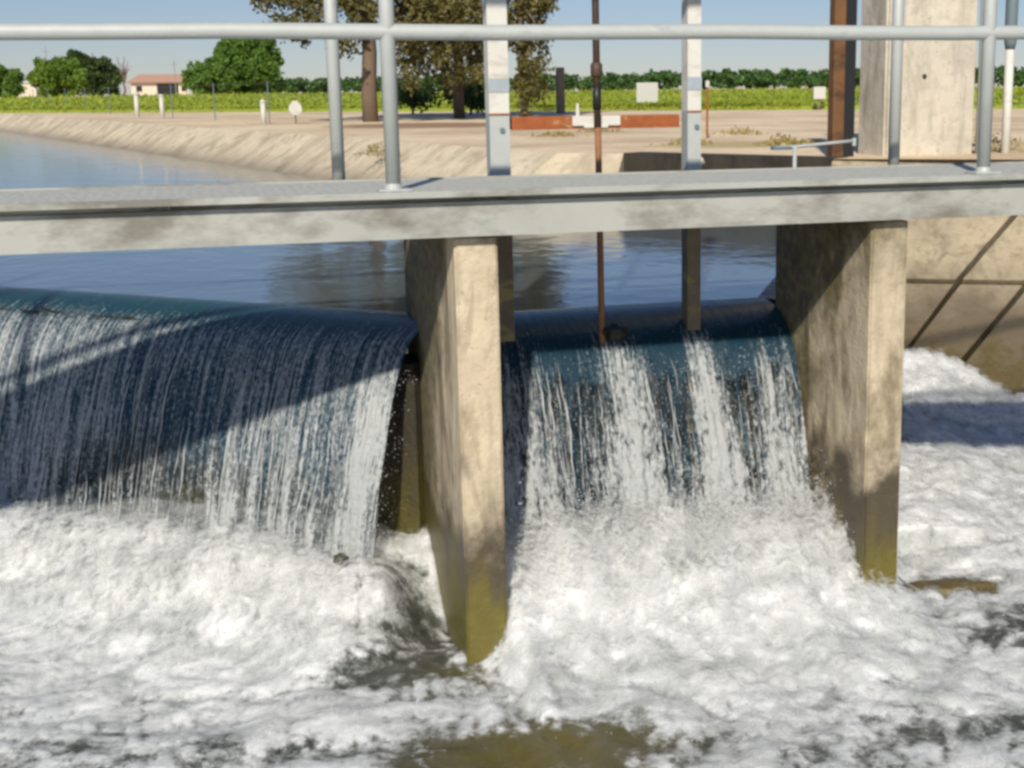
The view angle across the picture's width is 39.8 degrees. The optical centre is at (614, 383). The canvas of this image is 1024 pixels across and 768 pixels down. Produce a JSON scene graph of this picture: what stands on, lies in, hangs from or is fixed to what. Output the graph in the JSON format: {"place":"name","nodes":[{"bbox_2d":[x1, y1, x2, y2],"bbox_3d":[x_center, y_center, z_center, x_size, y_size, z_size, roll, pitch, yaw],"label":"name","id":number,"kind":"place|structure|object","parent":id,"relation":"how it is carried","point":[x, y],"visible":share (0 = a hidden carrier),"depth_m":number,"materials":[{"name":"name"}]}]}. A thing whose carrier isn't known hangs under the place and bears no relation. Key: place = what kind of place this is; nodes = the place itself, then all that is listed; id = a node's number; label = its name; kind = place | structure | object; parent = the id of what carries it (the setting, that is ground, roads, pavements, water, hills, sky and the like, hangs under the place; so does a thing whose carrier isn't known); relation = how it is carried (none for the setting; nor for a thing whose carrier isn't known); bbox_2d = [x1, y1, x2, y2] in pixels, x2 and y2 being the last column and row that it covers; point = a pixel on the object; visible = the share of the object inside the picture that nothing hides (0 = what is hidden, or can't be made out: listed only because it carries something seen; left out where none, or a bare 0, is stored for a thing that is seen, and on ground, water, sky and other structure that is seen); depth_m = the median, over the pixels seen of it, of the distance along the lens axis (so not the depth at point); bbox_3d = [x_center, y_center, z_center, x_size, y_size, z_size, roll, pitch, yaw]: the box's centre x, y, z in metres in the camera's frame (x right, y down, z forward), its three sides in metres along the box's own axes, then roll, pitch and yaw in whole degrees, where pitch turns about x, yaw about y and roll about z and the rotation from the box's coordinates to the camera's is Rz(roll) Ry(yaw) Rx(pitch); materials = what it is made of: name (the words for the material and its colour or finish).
{"place":"outdoors","nodes":[
{"label":"outdoors","id":0,"kind":"place"},
{"bbox_2d":[19,81,37,97],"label":"shed","id":1,"kind":"structure","parent":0,"point":[28,90],"depth_m":158.50,"materials":[{"name":"paint"}]},
{"bbox_2d":[126,74,188,95],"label":"house","id":2,"kind":"structure","parent":0,"point":[150,84],"depth_m":186.77,"materials":[{"name":"paint"}]},
{"bbox_2d":[137,86,141,91],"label":"window","id":3,"kind":"structure","parent":2,"relation":"in","point":[139,88],"depth_m":185.92,"materials":[{"name":"glass"}]},
{"bbox_2d":[0,286,418,559],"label":"waterfall","id":4,"kind":"structure","parent":0,"point":[335,348],"depth_m":5.97,"materials":[{"name":"liquid"}]},
{"bbox_2d":[0,307,136,319],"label":"driftwood","id":5,"kind":"object","parent":4,"relation":"on","point":[56,312],"visible":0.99,"depth_m":6.44,"materials":[{"name":"brown wood"}]},
{"bbox_2d":[0,345,397,559],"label":"water jets","id":6,"kind":"object","parent":4,"relation":"on","point":[223,469],"visible":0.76,"depth_m":5.93,"materials":[{"name":"grey liquid"}]},
{"bbox_2d":[0,131,775,311],"bbox_3d":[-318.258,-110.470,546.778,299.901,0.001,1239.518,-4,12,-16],"label":"canal water","id":7,"kind":"structure","parent":0,"point":[554,270],"depth_m":7.70,"materials":[{"name":"blue liquid"}]},
{"bbox_2d":[0,351,1023,767],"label":"tail water","id":8,"kind":"structure","parent":0,"point":[394,653],"depth_m":5.10,"materials":[{"name":"white liquid"}]},
{"bbox_2d":[0,488,377,590],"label":"water spray","id":9,"kind":"object","parent":8,"relation":"on","point":[167,529],"visible":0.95,"depth_m":5.77,"materials":[{"name":"grey liquid"}]},
{"bbox_2d":[8,339,416,571],"bbox_3d":[-2.214,0.292,6.108,3.173,0.859,0.370,5,13,24],"label":"water spray","id":10,"kind":"object","parent":8,"relation":"on","point":[297,440],"visible":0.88,"depth_m":5.61,"materials":[{"name":"grey liquid"}]},
{"bbox_2d":[333,553,348,564],"bbox_3d":[-1.061,0.678,5.464,0.064,0.048,0.064,-4,12,-16],"label":"rock","id":11,"kind":"object","parent":8,"relation":"in","point":[342,558],"visible":0.98,"depth_m":5.44,"materials":[{"name":"stone"}]},
{"bbox_2d":[0,347,1023,767],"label":"froth","id":12,"kind":"object","parent":8,"relation":"on","point":[638,591],"visible":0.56,"depth_m":5.42,"materials":[{"name":"white liquid"}]},
{"bbox_2d":[8,518,1023,763],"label":"water spray","id":13,"kind":"object","parent":8,"relation":"on","point":[519,669],"visible":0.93,"depth_m":4.81,"materials":[{"name":"white liquid"}]},
{"bbox_2d":[482,0,704,515],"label":"slide gate","id":14,"kind":"structure","parent":8,"relation":"in","point":[500,123],"depth_m":5.72,"materials":[{"name":"grey metal"}]},
{"bbox_2d":[501,344,798,523],"bbox_3d":[0.140,0.271,5.725,1.344,0.757,0.357,-4,12,-16],"label":"water spray","id":15,"kind":"object","parent":8,"relation":"on","point":[647,409],"visible":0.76,"depth_m":5.75,"materials":[{"name":"grey liquid"}]},
{"bbox_2d":[504,450,873,646],"bbox_3d":[0.282,0.566,5.371,1.395,0.654,0.628,-4,12,-16],"label":"water spray","id":16,"kind":"object","parent":8,"relation":"on","point":[700,523],"visible":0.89,"depth_m":5.54,"materials":[{"name":"grey liquid"}]},
{"bbox_2d":[902,577,998,598],"bbox_3d":[1.385,0.894,5.869,0.539,0.157,0.243,-1,12,-2],"label":"mossy ledge","id":17,"kind":"object","parent":8,"relation":"in","point":[944,588],"visible":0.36,"depth_m":5.84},
{"bbox_2d":[0,85,1023,159],"bbox_3d":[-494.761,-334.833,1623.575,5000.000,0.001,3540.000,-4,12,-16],"label":"ground","id":18,"kind":"structure","parent":0,"point":[440,127],"depth_m":19.25,"materials":[{"name":"beige soil"}]},
{"bbox_2d":[0,64,26,97],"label":"tree","id":19,"kind":"object","parent":18,"relation":"on","point":[11,80],"visible":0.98,"depth_m":135.38,"materials":[{"name":"green plant"}]},
{"bbox_2d":[25,55,89,97],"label":"tree","id":20,"kind":"object","parent":18,"relation":"on","point":[55,75],"visible":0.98,"depth_m":145.19,"materials":[{"name":"green plant"}]},
{"bbox_2d":[60,48,122,96],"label":"tree","id":21,"kind":"object","parent":18,"relation":"on","point":[103,75],"visible":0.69,"depth_m":157.31,"materials":[{"name":"green plant"}]},
{"bbox_2d":[117,58,129,94],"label":"bare tree","id":22,"kind":"object","parent":18,"relation":"on","point":[124,74],"visible":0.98,"depth_m":155.47,"materials":[{"name":"grey plant"}]},
{"bbox_2d":[133,93,139,116],"bbox_3d":[-11.061,-6.436,32.596,0.125,0.600,0.125,-4,12,-16],"label":"marker post","id":23,"kind":"object","parent":18,"relation":"on","point":[136,105],"visible":0.87,"depth_m":32.56,"materials":[{"name":"white plastic"}]},
{"bbox_2d":[158,94,164,117],"bbox_3d":[-10.047,-6.146,31.260,0.120,0.560,0.120,-4,12,-16],"label":"marker post","id":24,"kind":"object","parent":18,"relation":"on","point":[161,105],"visible":0.87,"depth_m":31.22,"materials":[{"name":"white plastic"}]},
{"bbox_2d":[170,60,177,91],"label":"utility pole","id":25,"kind":"object","parent":18,"relation":"on","point":[174,74],"visible":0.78,"depth_m":177.42,"materials":[{"name":"grey metal"}]},
{"bbox_2d":[32,81,323,123],"bbox_3d":[-12.594,-7.259,36.062,0.022,0.720,35.131,-7,13,-28],"label":"wire fence","id":26,"kind":"object","parent":18,"relation":"on","point":[109,106],"visible":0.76,"depth_m":30.97,"materials":[{"name":"grey metal"}]},
{"bbox_2d":[180,54,236,94],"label":"tree","id":27,"kind":"object","parent":18,"relation":"on","point":[209,71],"visible":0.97,"depth_m":132.50,"materials":[{"name":"green plant"}]},
{"bbox_2d":[212,39,288,94],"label":"tree","id":28,"kind":"object","parent":18,"relation":"on","point":[254,64],"visible":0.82,"depth_m":140.02,"materials":[{"name":"green plant"}]},
{"bbox_2d":[259,99,266,123],"bbox_3d":[-6.072,-4.687,24.355,0.108,0.460,0.108,-4,12,-16],"label":"marker post","id":29,"kind":"object","parent":18,"relation":"on","point":[263,110],"visible":0.87,"depth_m":24.32,"materials":[{"name":"white plastic"}]},
{"bbox_2d":[289,101,301,123],"bbox_3d":[-5.359,-4.536,23.660,0.218,0.436,0.073,-4,12,-16],"label":"sign","id":30,"kind":"object","parent":18,"relation":"on","point":[295,107],"visible":0.94,"depth_m":23.61,"materials":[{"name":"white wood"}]},
{"bbox_2d":[0,114,623,179],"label":"canal lining","id":31,"kind":"object","parent":18,"relation":"in","point":[301,155],"visible":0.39,"depth_m":17.51,"materials":[{"name":"concrete"}]},
{"bbox_2d":[352,142,402,157],"bbox_3d":[-2.453,-2.432,14.612,0.521,0.168,0.616,-4,12,-16],"label":"weed","id":32,"kind":"object","parent":31,"relation":"on","point":[375,150],"visible":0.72,"depth_m":14.60,"materials":[{"name":"beige plant"}]},
{"bbox_2d":[249,0,484,121],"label":"tree","id":33,"kind":"object","parent":18,"relation":"on","point":[364,11],"visible":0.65,"depth_m":24.50,"materials":[{"name":"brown plant"}]},
{"bbox_2d":[397,78,449,113],"bbox_3d":[-4.634,-6.602,32.359,1.307,0.998,1.221,-12,16,-43],"label":"bush","id":34,"kind":"object","parent":18,"relation":"on","point":[421,95],"visible":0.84,"depth_m":32.20,"materials":[{"name":"green plant"}]},
{"bbox_2d":[442,79,484,114],"bbox_3d":[-3.093,-6.312,30.960,1.402,0.974,1.521,-4,12,-16],"label":"bush","id":35,"kind":"object","parent":18,"relation":"on","point":[472,102],"visible":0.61,"depth_m":30.66,"materials":[{"name":"green plant"}]},
{"bbox_2d":[394,0,542,118],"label":"tree","id":36,"kind":"object","parent":18,"relation":"on","point":[465,48],"visible":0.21,"depth_m":26.76,"materials":[{"name":"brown plant"}]},
{"bbox_2d":[0,0,1023,254],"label":"footbridge","id":37,"kind":"object","parent":18,"relation":"on","point":[394,204],"visible":1,"depth_m":4.86,"materials":[{"name":"metal"}]},
{"bbox_2d":[507,0,559,116],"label":"tree","id":38,"kind":"object","parent":18,"relation":"on","point":[529,71],"visible":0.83,"depth_m":26.30,"materials":[{"name":"green plant"}]},
{"bbox_2d":[531,130,588,136],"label":"weed","id":39,"kind":"object","parent":18,"relation":"on","point":[560,134],"visible":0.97,"depth_m":16.20,"materials":[{"name":"beige plant"}]},
{"bbox_2d":[556,67,564,113],"bbox_3d":[-1.209,-6.546,31.527,0.170,1.060,0.170,-4,12,-16],"label":"wooden post","id":40,"kind":"object","parent":18,"relation":"on","point":[560,91],"visible":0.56,"depth_m":31.45,"materials":[{"name":"brown wood"}]},
{"bbox_2d":[574,128,632,132],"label":"weed","id":41,"kind":"object","parent":18,"relation":"on","point":[606,130],"visible":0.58,"depth_m":17.73,"materials":[{"name":"beige plant"}]},
{"bbox_2d":[264,64,1023,93],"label":"orchard","id":42,"kind":"object","parent":18,"relation":"on","point":[756,78],"visible":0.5,"depth_m":276.95,"materials":[{"name":"green plant"}]},
{"bbox_2d":[636,82,657,102],"bbox_3d":[0.844,-7.434,36.464,0.580,0.730,0.066,-4,12,-16],"label":"sign","id":43,"kind":"object","parent":18,"relation":"on","point":[648,92],"visible":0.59,"depth_m":36.41,"materials":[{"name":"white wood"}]},
{"bbox_2d":[651,136,716,145],"bbox_3d":[0.688,-2.320,13.468,0.660,0.122,0.500,-8,14,-32],"label":"weed","id":44,"kind":"object","parent":18,"relation":"on","point":[703,142],"visible":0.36,"depth_m":13.48,"materials":[{"name":"beige plant"}]},
{"bbox_2d":[705,81,709,137],"bbox_3d":[0.993,-2.881,15.048,0.040,0.705,0.032,-4,12,-16],"label":"stake","id":45,"kind":"object","parent":18,"relation":"on","point":[707,84],"visible":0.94,"depth_m":15.02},
{"bbox_2d":[708,125,768,134],"bbox_3d":[1.439,-2.922,16.247,0.643,0.139,0.640,-4,12,-16],"label":"weed","id":46,"kind":"object","parent":18,"relation":"on","point":[733,132],"visible":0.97,"depth_m":16.21,"materials":[{"name":"beige plant"}]},
{"bbox_2d":[755,133,804,145],"bbox_3d":[1.533,-2.253,12.990,0.522,0.156,0.517,-4,12,-16],"label":"weed","id":47,"kind":"object","parent":18,"relation":"on","point":[783,138],"visible":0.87,"depth_m":12.97,"materials":[{"name":"beige plant"}]},
{"bbox_2d":[744,139,823,144],"bbox_3d":[1.784,-2.301,13.366,0.797,0.097,0.847,8,15,36],"label":"weed","id":48,"kind":"object","parent":18,"relation":"on","point":[811,141],"visible":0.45,"depth_m":13.31,"materials":[{"name":"beige plant"}]},
{"bbox_2d":[813,87,825,109],"bbox_3d":[4.757,-6.610,32.712,0.300,0.580,0.066,-4,12,-16],"label":"sign","id":49,"kind":"object","parent":18,"relation":"on","point":[819,93],"visible":0.94,"depth_m":32.65,"materials":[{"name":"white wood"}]},
{"bbox_2d":[827,0,856,156],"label":"timber post","id":50,"kind":"object","parent":18,"relation":"on","point":[841,86],"depth_m":10.68,"materials":[{"name":"brown wood"}]},
{"bbox_2d":[773,159,1023,394],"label":"bank lining","id":51,"kind":"object","parent":18,"relation":"on","point":[964,298],"visible":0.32,"depth_m":9.65,"materials":[{"name":"concrete"}]},
{"bbox_2d":[770,138,855,167],"bbox_3d":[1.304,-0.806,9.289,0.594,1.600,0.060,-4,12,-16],"label":"pipe handle","id":52,"kind":"object","parent":51,"relation":"on","point":[795,147],"visible":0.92,"depth_m":9.11,"materials":[{"name":"metal"}]},
{"bbox_2d":[858,0,983,155],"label":"concrete column","id":53,"kind":"structure","parent":18,"relation":"on","point":[937,98],"depth_m":10.89,"materials":[{"name":"concrete"}]},
{"bbox_2d":[972,132,1023,152],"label":"weed","id":54,"kind":"object","parent":18,"relation":"on","point":[993,147],"visible":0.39,"depth_m":11.50,"materials":[{"name":"beige plant"}]},
{"bbox_2d":[1001,0,1018,152],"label":"white pipe post","id":55,"kind":"object","parent":18,"relation":"on","point":[1011,14],"visible":0.83,"depth_m":11.02,"materials":[{"name":"metal"}]},
{"bbox_2d":[0,85,1023,112],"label":"field","id":56,"kind":"structure","parent":0,"point":[999,106],"depth_m":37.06,"materials":[{"name":"green plant"}]},
{"bbox_2d":[0,0,1023,353],"label":"sky","id":57,"kind":"structure","parent":0,"point":[620,57],"materials":[{"name":"blue"}]},
{"bbox_2d":[500,297,813,552],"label":"waterfall","id":58,"kind":"structure","parent":0,"point":[752,327],"depth_m":5.78,"materials":[{"name":"liquid"}]},
{"bbox_2d":[602,323,628,341],"bbox_3d":[-0.001,-0.213,5.808,0.124,0.078,0.097,-4,12,-16],"label":"weed clump","id":59,"kind":"object","parent":58,"relation":"on","point":[616,332],"visible":1,"depth_m":5.78,"materials":[{"name":"plant"}]},
{"bbox_2d":[501,355,806,517],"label":"water jets","id":60,"kind":"object","parent":58,"relation":"on","point":[570,432],"visible":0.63,"depth_m":5.70,"materials":[{"name":"grey liquid"}]},
{"bbox_2d":[759,276,903,441],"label":"waterfall","id":61,"kind":"structure","parent":0,"point":[768,291],"depth_m":6.57,"materials":[{"name":"liquid"}]},
{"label":"channel bed","id":62,"kind":"structure","parent":0,"visible":0},
{"bbox_2d":[32,353,425,533],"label":"weir wall","id":63,"kind":"structure","parent":62,"relation":"on","point":[404,508],"depth_m":5.88,"materials":[{"name":"concrete"}]},
{"bbox_2d":[403,236,506,663],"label":"pier","id":64,"kind":"structure","parent":62,"relation":"on","point":[452,297],"depth_m":5.06,"materials":[{"name":"concrete"}]},
{"bbox_2d":[510,361,783,495],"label":"weir wall","id":65,"kind":"structure","parent":62,"relation":"on","point":[742,387],"depth_m":6.10,"materials":[{"name":"concrete"}]},
{"bbox_2d":[623,152,847,302],"bbox_3d":[0.939,-0.702,11.476,1.983,2.306,0.250,9,15,38],"label":"headwall","id":66,"kind":"object","parent":62,"relation":"on","point":[649,161],"visible":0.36,"depth_m":11.17,"materials":[{"name":"concrete"}]},
{"bbox_2d":[775,220,907,588],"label":"pier","id":67,"kind":"structure","parent":62,"relation":"on","point":[840,290],"depth_m":5.51,"materials":[{"name":"concrete"}]}
]}

